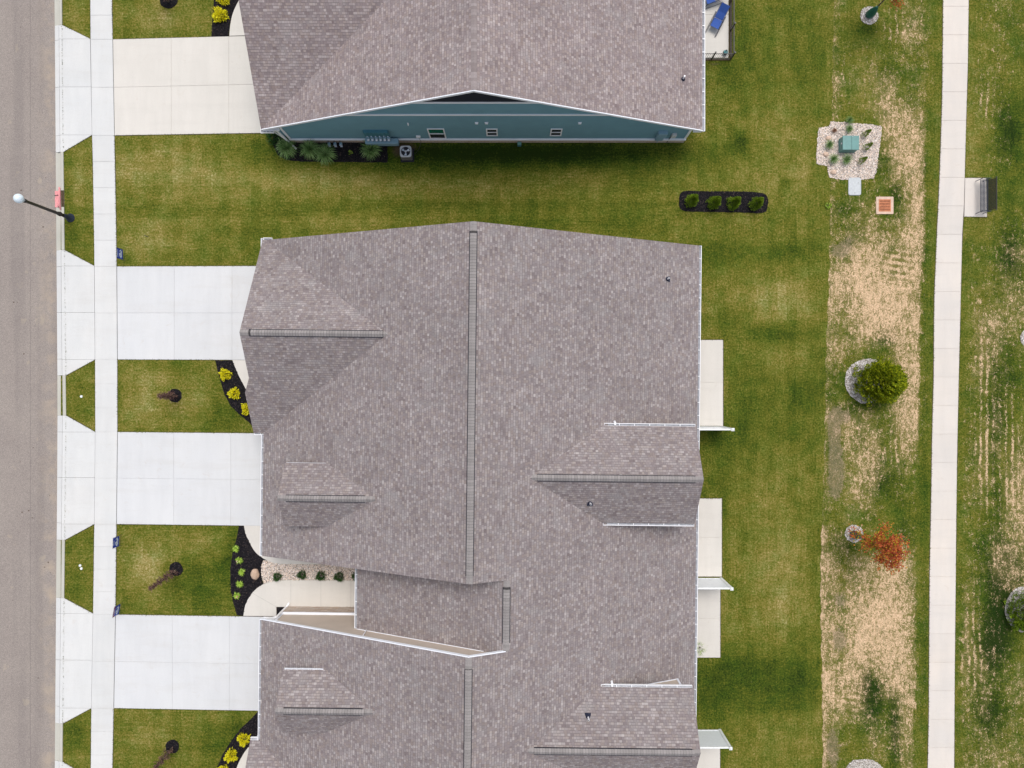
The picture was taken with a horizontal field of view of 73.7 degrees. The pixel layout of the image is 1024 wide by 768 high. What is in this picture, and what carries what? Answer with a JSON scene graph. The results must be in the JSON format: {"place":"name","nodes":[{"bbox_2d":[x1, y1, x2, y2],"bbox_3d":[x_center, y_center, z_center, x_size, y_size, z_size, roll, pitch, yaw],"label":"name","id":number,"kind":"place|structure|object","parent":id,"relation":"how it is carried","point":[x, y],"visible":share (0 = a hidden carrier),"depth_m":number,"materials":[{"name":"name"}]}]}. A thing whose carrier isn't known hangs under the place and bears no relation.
{"place":"outdoors","nodes":[
{"label":"outdoors","id":0,"kind":"place"},
{"bbox_2d":[0,0,58,767],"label":"street","id":1,"kind":"structure","parent":0,"point":[28,378],"depth_m":42.79,"materials":[{"name":"asphalt"}]},
{"bbox_2d":[55,25,94,767],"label":"driveway apron","id":2,"kind":"object","parent":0,"point":[76,340],"visible":1,"depth_m":42.67,"materials":[{"name":"concrete"}]},
{"bbox_2d":[90,0,116,767],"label":"sidewalk","id":3,"kind":"structure","parent":0,"point":[105,511],"depth_m":42.66,"materials":[{"name":"concrete"}]},
{"bbox_2d":[117,266,255,359],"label":"driveway","id":4,"kind":"structure","parent":0,"point":[180,313],"depth_m":42.66,"materials":[{"name":"concrete"}]},
{"bbox_2d":[117,432,262,525],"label":"driveway","id":5,"kind":"structure","parent":0,"point":[165,478],"depth_m":42.66,"materials":[{"name":"concrete"}]},
{"bbox_2d":[113,36,276,134],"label":"driveway","id":6,"kind":"structure","parent":0,"point":[186,85],"depth_m":42.66,"materials":[{"name":"concrete"}]},
{"bbox_2d":[114,615,275,710],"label":"driveway","id":7,"kind":"structure","parent":0,"point":[187,662],"depth_m":42.66,"materials":[{"name":"concrete"}]},
{"bbox_2d":[229,1,244,35],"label":"front walk","id":8,"kind":"structure","parent":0,"point":[236,27],"depth_m":42.66,"materials":[{"name":"concrete"}]},
{"bbox_2d":[233,360,248,388],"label":"front walk","id":9,"kind":"structure","parent":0,"point":[241,368],"depth_m":42.66,"materials":[{"name":"concrete"}]},
{"bbox_2d":[237,747,248,767],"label":"front walk","id":10,"kind":"structure","parent":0,"point":[242,762],"depth_m":42.66,"materials":[{"name":"concrete"}]},
{"bbox_2d":[244,526,316,563],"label":"front walk","id":11,"kind":"structure","parent":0,"point":[252,533],"depth_m":42.66,"materials":[{"name":"concrete"}]},
{"bbox_2d":[243,580,354,615],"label":"front walk","id":12,"kind":"structure","parent":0,"point":[315,593],"depth_m":42.66,"materials":[{"name":"concrete"}]},
{"bbox_2d":[59,0,987,767],"bbox_3d":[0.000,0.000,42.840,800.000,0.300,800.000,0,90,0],"label":"lawn","id":13,"kind":"structure","parent":0,"point":[211,200],"depth_m":42.69,"materials":[{"name":"green plant"}]},
{"bbox_2d":[13,194,74,221],"bbox_3d":[-27.594,-10.375,40.320,0.540,4.740,0.540,0,90,0],"label":"street lamp","id":14,"kind":"object","parent":13,"relation":"on","point":[18,198],"visible":1,"depth_m":40.03,"materials":[{"name":"black metal"}]},
{"bbox_2d":[55,723,62,761],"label":"curb","id":15,"kind":"structure","parent":13,"relation":"on","point":[59,741],"depth_m":42.78,"materials":[{"name":"concrete"}]},
{"bbox_2d":[55,0,62,25],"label":"curb","id":16,"kind":"structure","parent":13,"relation":"on","point":[58,12],"depth_m":42.79,"materials":[{"name":"concrete"}]},
{"bbox_2d":[56,152,64,249],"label":"curb","id":17,"kind":"structure","parent":13,"relation":"on","point":[60,233],"depth_m":42.78,"materials":[{"name":"concrete"}]},
{"bbox_2d":[54,187,63,209],"bbox_3d":[-28.305,-11.578,42.665,0.642,0.235,1.412,0,90,0],"label":"inlet cover","id":18,"kind":"object","parent":17,"relation":"on","point":[59,198],"visible":1,"depth_m":42.65,"materials":[{"name":"metal"}]},
{"bbox_2d":[56,540,64,597],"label":"curb","id":19,"kind":"structure","parent":13,"relation":"on","point":[60,575],"depth_m":42.78,"materials":[{"name":"concrete"}]},
{"bbox_2d":[57,375,65,415],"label":"curb","id":20,"kind":"structure","parent":13,"relation":"on","point":[59,394],"depth_m":42.78,"materials":[{"name":"concrete"}]},
{"bbox_2d":[113,534,121,547],"bbox_3d":[-24.404,9.750,42.223,0.022,0.935,0.696,2,90,0],"label":"yard sign","id":21,"kind":"object","parent":13,"relation":"on","point":[116,541],"visible":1,"depth_m":42.12,"materials":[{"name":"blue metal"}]},
{"bbox_2d":[112,602,122,617],"bbox_3d":[-24.374,13.969,42.223,0.021,0.935,0.696,10,90,0],"label":"yard sign","id":22,"kind":"object","parent":13,"relation":"on","point":[116,611],"visible":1,"depth_m":42.12,"materials":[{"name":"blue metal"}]},
{"bbox_2d":[116,247,124,260],"bbox_3d":[-24.171,-8.031,42.223,0.020,0.935,0.696,-2,90,0],"label":"yard sign","id":23,"kind":"object","parent":13,"relation":"on","point":[119,253],"visible":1,"depth_m":42.06,"materials":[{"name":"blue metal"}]},
{"bbox_2d":[160,0,177,8],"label":"mulch ring","id":24,"kind":"object","parent":13,"relation":"on","point":[170,4],"visible":0.95,"depth_m":42.66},
{"bbox_2d":[165,740,178,752],"bbox_3d":[-21.224,22.641,42.660,0.852,0.060,0.854,0,90,0],"label":"mulch ring","id":25,"kind":"object","parent":13,"relation":"on","point":[174,744],"visible":0.95,"depth_m":42.66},
{"bbox_2d":[153,747,172,767],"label":"purple sapling","id":26,"kind":"object","parent":25,"relation":"on","point":[162,759],"visible":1,"depth_m":41.59,"materials":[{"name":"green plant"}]},
{"bbox_2d":[169,389,181,401],"bbox_3d":[-21.062,0.724,42.659,0.887,0.061,0.866,0,90,0],"label":"mulch ring","id":27,"kind":"object","parent":13,"relation":"on","point":[178,393],"visible":0.7,"depth_m":42.66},
{"bbox_2d":[157,390,177,402],"bbox_3d":[-20.965,0.702,41.390,0.778,2.616,0.798,43,90,0],"label":"purple sapling","id":28,"kind":"object","parent":27,"relation":"on","point":[168,394],"visible":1,"depth_m":41.25,"materials":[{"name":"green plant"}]},
{"bbox_2d":[169,562,182,575],"bbox_3d":[-20.975,11.551,42.660,0.868,0.061,0.890,0,90,0],"label":"mulch ring","id":29,"kind":"object","parent":13,"relation":"on","point":[177,566],"visible":0.89,"depth_m":42.65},
{"bbox_2d":[148,569,178,592],"bbox_3d":[-21.047,11.758,41.213,0.775,2.965,0.796,38,90,0],"label":"purple sapling","id":30,"kind":"object","parent":29,"relation":"on","point":[152,587],"visible":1,"depth_m":41.13,"materials":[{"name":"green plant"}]},
{"bbox_2d":[211,0,238,36],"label":"mulch bed","id":31,"kind":"object","parent":13,"relation":"on","point":[221,29],"visible":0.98,"depth_m":42.66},
{"bbox_2d":[212,6,228,22],"bbox_3d":[-18.181,-23.017,42.386,1.128,0.656,1.073,-9,90,0],"label":"yellow shrub","id":32,"kind":"object","parent":31,"relation":"on","point":[217,13],"visible":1,"depth_m":42.41,"materials":[{"name":"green plant"}]},
{"bbox_2d":[216,0,229,5],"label":"yellow shrub","id":33,"kind":"object","parent":31,"relation":"on","point":[223,1],"visible":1,"depth_m":42.52,"materials":[{"name":"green plant"}]},
{"bbox_2d":[215,360,251,424],"bbox_3d":[-16.595,0.844,42.659,6.022,0.061,2.158,44,90,0],"label":"mulch bed","id":34,"kind":"object","parent":13,"relation":"on","point":[234,380],"visible":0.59,"depth_m":42.66,"materials":[{"name":"wood"}]},
{"bbox_2d":[218,368,231,381],"bbox_3d":[-17.904,-0.570,42.446,0.881,0.513,0.838,35,90,0],"label":"yellow shrub","id":35,"kind":"object","parent":34,"relation":"on","point":[222,374],"visible":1,"depth_m":42.47,"materials":[{"name":"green plant"}]},
{"bbox_2d":[227,386,240,398],"bbox_3d":[-17.323,0.661,42.407,0.898,0.520,0.860,-27,90,0],"label":"yellow shrub","id":36,"kind":"object","parent":34,"relation":"on","point":[231,393],"visible":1,"depth_m":42.47,"materials":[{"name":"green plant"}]},
{"bbox_2d":[241,403,248,414],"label":"yellow shrub","id":37,"kind":"object","parent":34,"relation":"on","point":[244,409],"visible":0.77,"depth_m":42.43,"materials":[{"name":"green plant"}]},
{"bbox_2d":[217,712,257,767],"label":"mulch bed","id":38,"kind":"object","parent":13,"relation":"on","point":[249,727],"visible":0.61,"depth_m":42.66,"materials":[{"name":"wood"}]},
{"bbox_2d":[224,747,237,762],"bbox_3d":[-17.476,23.190,42.425,0.922,0.564,0.969,38,90,0],"label":"yellow shrub","id":39,"kind":"object","parent":38,"relation":"on","point":[228,758],"visible":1,"depth_m":42.44,"materials":[{"name":"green plant"}]},
{"bbox_2d":[237,733,250,746],"bbox_3d":[-16.727,22.171,42.419,0.890,0.496,0.928,5,90,0],"label":"yellow shrub","id":40,"kind":"object","parent":38,"relation":"on","point":[240,739],"visible":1,"depth_m":42.45,"materials":[{"name":"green plant"}]},
{"bbox_2d":[230,526,264,615],"bbox_3d":[-16.447,11.676,42.659,2.349,0.062,5.646,0,90,0],"label":"mulch bed","id":41,"kind":"object","parent":13,"relation":"on","point":[252,559],"visible":1,"depth_m":42.66,"materials":[{"name":"wood"}]},
{"bbox_2d":[233,545,239,552],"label":"perennial","id":42,"kind":"object","parent":41,"relation":"on","point":[235,549],"visible":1,"depth_m":42.53,"materials":[{"name":"green plant"}]},
{"bbox_2d":[233,592,240,599],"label":"perennial","id":43,"kind":"object","parent":41,"relation":"on","point":[235,596],"visible":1,"depth_m":42.54,"materials":[{"name":"green plant"}]},
{"bbox_2d":[235,557,241,563],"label":"perennial","id":44,"kind":"object","parent":41,"relation":"on","point":[239,560],"visible":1,"depth_m":42.53,"materials":[{"name":"green plant"}]},
{"bbox_2d":[238,569,244,576],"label":"perennial","id":45,"kind":"object","parent":41,"relation":"on","point":[241,571],"visible":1,"depth_m":42.53,"materials":[{"name":"green plant"}]},
{"bbox_2d":[250,569,259,579],"bbox_3d":[-16.049,11.868,42.550,0.560,0.329,0.706,0,90,0],"label":"boulder","id":46,"kind":"object","parent":41,"relation":"on","point":[254,574],"visible":1,"depth_m":42.46,"materials":[{"name":"stone"}]},
{"bbox_2d":[261,560,354,583],"bbox_3d":[-11.514,11.736,42.667,8.397,0.065,1.490,0,90,0],"label":"gravel bed","id":47,"kind":"object","parent":13,"relation":"on","point":[269,569],"visible":0.66,"depth_m":42.66,"materials":[{"name":"gravel"}]},
{"bbox_2d":[272,571,282,581],"bbox_3d":[-14.600,12.017,42.394,0.693,0.541,0.684,0,90,0],"label":"dark shrub","id":48,"kind":"object","parent":47,"relation":"on","point":[275,577],"visible":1,"depth_m":42.44,"materials":[{"name":"green plant"}]},
{"bbox_2d":[295,570,306,579],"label":"dark shrub","id":49,"kind":"object","parent":47,"relation":"on","point":[300,574],"visible":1,"depth_m":42.46,"materials":[{"name":"green plant"}]},
{"bbox_2d":[315,570,325,580],"bbox_3d":[-11.937,11.927,42.368,0.762,0.596,0.752,-15,90,0],"label":"dark shrub","id":50,"kind":"object","parent":47,"relation":"on","point":[319,577],"visible":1,"depth_m":42.45,"materials":[{"name":"green plant"}]},
{"bbox_2d":[333,571,343,581],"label":"dark shrub","id":51,"kind":"object","parent":47,"relation":"on","point":[338,579],"visible":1,"depth_m":42.41,"materials":[{"name":"green plant"}]},
{"bbox_2d":[273,134,387,162],"bbox_3d":[-11.384,-14.635,42.659,7.319,0.061,1.754,4,90,0],"label":"mulch bed","id":52,"kind":"object","parent":13,"relation":"on","point":[342,154],"visible":0.52,"depth_m":42.66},
{"bbox_2d":[265,133,281,144],"bbox_3d":[-14.876,-15.346,42.244,1.096,0.860,1.128,31,90,0],"label":"dark shrub","id":53,"kind":"object","parent":52,"relation":"on","point":[269,136],"visible":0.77,"depth_m":42.37,"materials":[{"name":"green plant"}]},
{"bbox_2d":[276,138,297,160],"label":"ornamental grass","id":54,"kind":"object","parent":52,"relation":"on","point":[285,147],"depth_m":42.10,"materials":[{"name":"green plant"}]},
{"bbox_2d":[300,139,320,158],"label":"ornamental grass","id":55,"kind":"object","parent":52,"relation":"on","point":[308,148],"depth_m":42.10,"materials":[{"name":"green plant"}]},
{"bbox_2d":[313,142,336,166],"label":"ornamental grass","id":56,"kind":"object","parent":52,"relation":"on","point":[326,153],"depth_m":42.11,"materials":[{"name":"green plant"}]},
{"bbox_2d":[359,141,381,161],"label":"ornamental grass","id":57,"kind":"object","parent":52,"relation":"on","point":[370,150],"depth_m":42.14,"materials":[{"name":"green plant"}]},
{"bbox_2d":[400,146,413,161],"bbox_3d":[-6.531,-14.281,42.300,0.840,0.780,0.840,-1,90,0],"label":"air conditioner","id":58,"kind":"object","parent":13,"relation":"on","point":[406,153],"visible":1,"depth_m":41.97,"materials":[{"name":"paint"}]},
{"bbox_2d":[239,221,703,767],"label":"house","id":59,"kind":"structure","parent":13,"relation":"on","point":[481,469],"depth_m":37.11,"materials":[{"name":"grey"}]},
{"bbox_2d":[239,0,704,149],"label":"house","id":60,"kind":"structure","parent":13,"relation":"on","point":[526,71],"depth_m":37.60,"materials":[{"name":"grey"}]},
{"bbox_2d":[363,130,398,145],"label":"meter bank","id":61,"kind":"structure","parent":60,"relation":"attached to","point":[381,141],"depth_m":41.50,"materials":[{"name":"teal metal"}]},
{"bbox_2d":[427,128,446,138],"bbox_3d":[-4.540,-15.124,41.270,1.020,1.600,0.049,0,90,0],"label":"window","id":62,"kind":"structure","parent":60,"relation":"in","point":[434,133],"depth_m":41.24,"materials":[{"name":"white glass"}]},
{"bbox_2d":[486,128,497,135],"bbox_3d":[-1.205,-15.124,41.050,0.690,1.120,0.049,0,90,0],"label":"window","id":63,"kind":"structure","parent":60,"relation":"in","point":[489,131],"depth_m":41.00,"materials":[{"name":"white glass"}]},
{"bbox_2d":[550,128,562,135],"bbox_3d":[2.650,-15.124,41.050,0.700,1.120,0.049,0,90,0],"label":"window","id":64,"kind":"structure","parent":60,"relation":"in","point":[554,131],"depth_m":40.92,"materials":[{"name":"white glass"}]},
{"bbox_2d":[655,131,667,142],"bbox_3d":[9.050,-15.039,41.765,0.560,1.850,0.217,0,90,0],"label":"utility cabinet","id":65,"kind":"object","parent":60,"relation":"attached to","point":[661,135],"visible":1,"depth_m":41.16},
{"bbox_2d":[666,133,676,142],"bbox_3d":[9.799,-15.069,41.940,0.322,1.501,0.157,0,90,0],"label":"service box","id":66,"kind":"object","parent":60,"relation":"attached to","point":[673,135],"visible":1,"depth_m":41.29,"materials":[{"name":"grey metal"}]},
{"bbox_2d":[63,0,986,767],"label":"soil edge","id":67,"kind":"object","parent":13,"relation":"on","point":[229,432],"visible":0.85,"depth_m":42.68,"materials":[{"name":"soil"}]},
{"bbox_2d":[698,729,731,749],"bbox_3d":[11.611,21.625,41.570,2.921,2.240,0.180,0,90,0],"label":"privacy panel","id":68,"kind":"object","parent":13,"relation":"on","point":[712,739],"visible":0.64,"depth_m":41.38,"materials":[{"name":"white plastic"}]},
{"bbox_2d":[698,577,732,590],"bbox_3d":[11.692,12.156,41.570,2.884,2.240,0.180,0,90,0],"label":"privacy panel","id":69,"kind":"object","parent":13,"relation":"on","point":[713,583],"visible":0.66,"depth_m":41.32,"materials":[{"name":"white plastic"}]},
{"bbox_2d":[700,426,734,430],"bbox_3d":[11.773,2.703,41.570,2.846,2.240,0.180,0,90,0],"label":"privacy panel","id":70,"kind":"object","parent":13,"relation":"on","point":[717,428],"visible":0.64,"depth_m":41.10,"materials":[{"name":"white plastic"}]},
{"bbox_2d":[705,0,731,59],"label":"soil strip","id":71,"kind":"object","parent":13,"relation":"on","point":[730,22],"visible":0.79,"depth_m":42.68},
{"bbox_2d":[705,0,735,59],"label":"patio fence","id":72,"kind":"object","parent":13,"relation":"on","point":[733,29],"visible":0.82,"depth_m":42.03,"materials":[{"name":"black metal"}]},
{"bbox_2d":[679,190,768,212],"bbox_3d":[13.223,-11.370,42.659,5.608,0.062,1.443,0,90,0],"label":"mulch bed","id":73,"kind":"object","parent":13,"relation":"on","point":[704,196],"visible":0.77,"depth_m":42.66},
{"bbox_2d":[684,193,698,207],"bbox_3d":[11.121,-11.328,41.909,0.862,1.564,0.902,25,90,0],"label":"conifer","id":74,"kind":"object","parent":73,"relation":"on","point":[693,198],"visible":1,"depth_m":41.93,"materials":[{"name":"green plant"}]},
{"bbox_2d":[706,196,721,209],"bbox_3d":[12.501,-11.231,41.908,0.924,1.565,0.842,0,90,0],"label":"conifer","id":75,"kind":"object","parent":73,"relation":"on","point":[716,200],"visible":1,"depth_m":41.95,"materials":[{"name":"green plant"}]},
{"bbox_2d":[727,196,741,210],"bbox_3d":[13.754,-11.201,41.916,0.883,1.550,0.931,0,90,0],"label":"conifer","id":76,"kind":"object","parent":73,"relation":"on","point":[737,202],"visible":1,"depth_m":42.02,"materials":[{"name":"green plant"}]},
{"bbox_2d":[748,196,763,210],"bbox_3d":[15.082,-11.124,41.915,0.864,1.552,0.890,20,90,0],"label":"conifer","id":77,"kind":"object","parent":73,"relation":"on","point":[759,200],"visible":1,"depth_m":41.94,"materials":[{"name":"green plant"}]},
{"bbox_2d":[820,0,1023,767],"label":"rough grass","id":78,"kind":"structure","parent":13,"relation":"on","point":[887,78],"depth_m":42.69,"materials":[{"name":"plant"}]},
{"bbox_2d":[816,121,881,179],"bbox_3d":[21.053,-14.543,42.665,4.134,0.061,3.758,0,90,0],"label":"gravel bed","id":79,"kind":"object","parent":78,"relation":"on","point":[852,168],"visible":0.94,"depth_m":42.66,"materials":[{"name":"gravel"}]},
{"bbox_2d":[825,140,835,148],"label":"ornamental grass","id":80,"kind":"object","parent":79,"relation":"on","point":[830,143],"depth_m":42.37,"materials":[{"name":"green plant"}]},
{"bbox_2d":[829,154,840,164],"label":"ornamental grass","id":81,"kind":"object","parent":79,"relation":"on","point":[833,158],"depth_m":42.33,"materials":[{"name":"green plant"}]},
{"bbox_2d":[841,154,851,163],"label":"ornamental grass","id":82,"kind":"object","parent":79,"relation":"on","point":[846,159],"depth_m":42.34,"materials":[{"name":"green plant"}]},
{"bbox_2d":[838,136,858,152],"bbox_3d":[20.873,-14.875,42.377,1.055,0.625,0.880,0,90,0],"label":"transformer","id":83,"kind":"object","parent":79,"relation":"on","point":[848,144],"visible":1,"depth_m":42.09,"materials":[{"name":"paint"}]},
{"bbox_2d":[846,124,854,131],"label":"ornamental grass","id":84,"kind":"object","parent":79,"relation":"on","point":[848,127],"depth_m":42.43,"materials":[{"name":"green plant"}]},
{"bbox_2d":[857,156,867,164],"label":"conifer","id":85,"kind":"object","parent":79,"relation":"on","point":[864,159],"visible":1,"depth_m":42.25,"materials":[{"name":"green plant"}]},
{"bbox_2d":[861,129,871,137],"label":"conifer","id":86,"kind":"object","parent":79,"relation":"on","point":[868,131],"visible":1,"depth_m":42.24,"materials":[{"name":"green plant"}]},
{"bbox_2d":[862,142,872,150],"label":"conifer","id":87,"kind":"object","parent":79,"relation":"on","point":[870,144],"visible":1,"depth_m":42.26,"materials":[{"name":"green plant"}]},
{"bbox_2d":[845,116,853,124],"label":"ornamental grass","id":88,"kind":"object","parent":78,"relation":"on","point":[849,119],"depth_m":42.42,"materials":[{"name":"green plant"}]},
{"bbox_2d":[845,525,862,542],"bbox_3d":[21.367,9.352,42.660,1.174,0.060,1.139,0,90,0],"label":"gravel ring","id":89,"kind":"object","parent":78,"relation":"on","point":[847,536],"visible":0.56,"depth_m":42.66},
{"bbox_2d":[847,519,912,574],"bbox_3d":[21.562,9.297,40.073,2.833,5.243,3.938,-34,90,0],"label":"young tree","id":90,"kind":"object","parent":89,"relation":"on","point":[890,551],"visible":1,"depth_m":39.13,"materials":[{"name":"orange plant"}]},
{"bbox_2d":[848,178,860,194],"bbox_3d":[21.406,-12.344,42.660,0.790,0.060,1.100,0,90,0],"label":"vault lid","id":91,"kind":"object","parent":78,"relation":"on","point":[854,186],"visible":1,"depth_m":42.64,"materials":[{"name":"paint"}]},
{"bbox_2d":[845,358,881,403],"bbox_3d":[22.202,-0.190,42.660,2.834,0.061,2.854,0,90,0],"label":"gravel ring","id":92,"kind":"object","parent":78,"relation":"on","point":[850,380],"visible":0.44,"depth_m":42.65,"materials":[{"name":"gravel"}]},
{"bbox_2d":[852,356,909,406],"bbox_3d":[22.497,-0.152,41.259,3.065,2.865,3.205,0,90,0],"label":"conifer","id":93,"kind":"object","parent":92,"relation":"on","point":[891,379],"visible":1,"depth_m":40.87,"materials":[{"name":"green plant"}]},
{"bbox_2d":[846,759,882,767],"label":"gravel ring","id":94,"kind":"object","parent":78,"relation":"on","point":[864,763],"visible":1,"depth_m":42.65,"materials":[{"name":"gravel"}]},
{"bbox_2d":[860,6,878,24],"bbox_3d":[22.325,-23.024,42.660,1.167,0.061,1.176,0,90,0],"label":"gravel ring","id":95,"kind":"object","parent":78,"relation":"on","point":[865,19],"visible":0.81,"depth_m":42.65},
{"bbox_2d":[865,0,904,18],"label":"young tree","id":96,"kind":"object","parent":95,"relation":"on","point":[870,13],"visible":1,"depth_m":41.90,"materials":[{"name":"green plant"}]},
{"bbox_2d":[876,197,893,213],"bbox_3d":[23.281,-11.156,42.665,1.080,0.050,1.080,0,90,0],"label":"catch basin","id":97,"kind":"object","parent":78,"relation":"on","point":[884,205],"visible":1,"depth_m":42.64,"materials":[{"name":"concrete"}]},
{"bbox_2d":[964,178,986,216],"bbox_3d":[28.961,-11.656,42.669,1.422,0.027,2.438,0,90,0],"label":"bench pad","id":98,"kind":"object","parent":78,"relation":"on","point":[972,199],"visible":0.95,"depth_m":42.66,"materials":[{"name":"concrete"}]},
{"bbox_2d":[975,176,996,213],"bbox_3d":[29.282,-11.656,42.181,0.712,0.949,2.064,0,90,0],"label":"park bench","id":99,"kind":"object","parent":98,"relation":"on","point":[987,199],"visible":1,"depth_m":42.17,"materials":[{"name":"grey metal"}]},
{"bbox_2d":[1005,587,1023,631],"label":"gravel ring","id":100,"kind":"object","parent":78,"relation":"on","point":[1018,590],"visible":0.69,"depth_m":42.66,"materials":[{"name":"gravel"}]},
{"bbox_2d":[1003,590,1023,631],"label":"conifer","id":101,"kind":"object","parent":100,"relation":"on","point":[1018,623],"visible":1,"depth_m":42.13,"materials":[{"name":"green plant"}]},
{"bbox_2d":[1020,331,1023,344],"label":"gravel ring","id":102,"kind":"object","parent":78,"relation":"on","point":[1022,337],"visible":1,"depth_m":42.65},
{"bbox_2d":[697,589,719,657],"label":"patio","id":103,"kind":"structure","parent":0,"point":[708,627],"depth_m":42.66,"materials":[{"name":"concrete"}]},
{"bbox_2d":[697,749,719,767],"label":"patio","id":104,"kind":"structure","parent":0,"point":[709,758],"depth_m":42.66,"materials":[{"name":"concrete"}]},
{"bbox_2d":[698,499,721,576],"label":"patio","id":105,"kind":"structure","parent":0,"point":[710,542],"depth_m":42.66,"materials":[{"name":"concrete"}]},
{"bbox_2d":[700,340,722,425],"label":"patio","id":106,"kind":"structure","parent":0,"point":[711,384],"depth_m":42.66,"materials":[{"name":"concrete"}]},
{"bbox_2d":[705,0,728,57],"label":"patio","id":107,"kind":"structure","parent":0,"point":[719,43],"depth_m":42.66,"materials":[{"name":"concrete"}]},
{"bbox_2d":[705,0,721,8],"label":"lounge chair","id":108,"kind":"object","parent":107,"relation":"on","point":[710,1],"visible":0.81,"depth_m":42.30,"materials":[{"name":"fabric"}]},
{"bbox_2d":[705,2,730,35],"bbox_3d":[12.744,-22.518,42.202,0.747,0.874,1.689,27,90,0],"label":"lounge chair","id":109,"kind":"object","parent":107,"relation":"on","point":[720,13],"visible":1,"depth_m":42.24,"materials":[{"name":"fabric"}]},
{"bbox_2d":[928,0,968,767],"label":"path","id":110,"kind":"structure","parent":0,"point":[947,305],"depth_m":42.66,"materials":[{"name":"concrete"}]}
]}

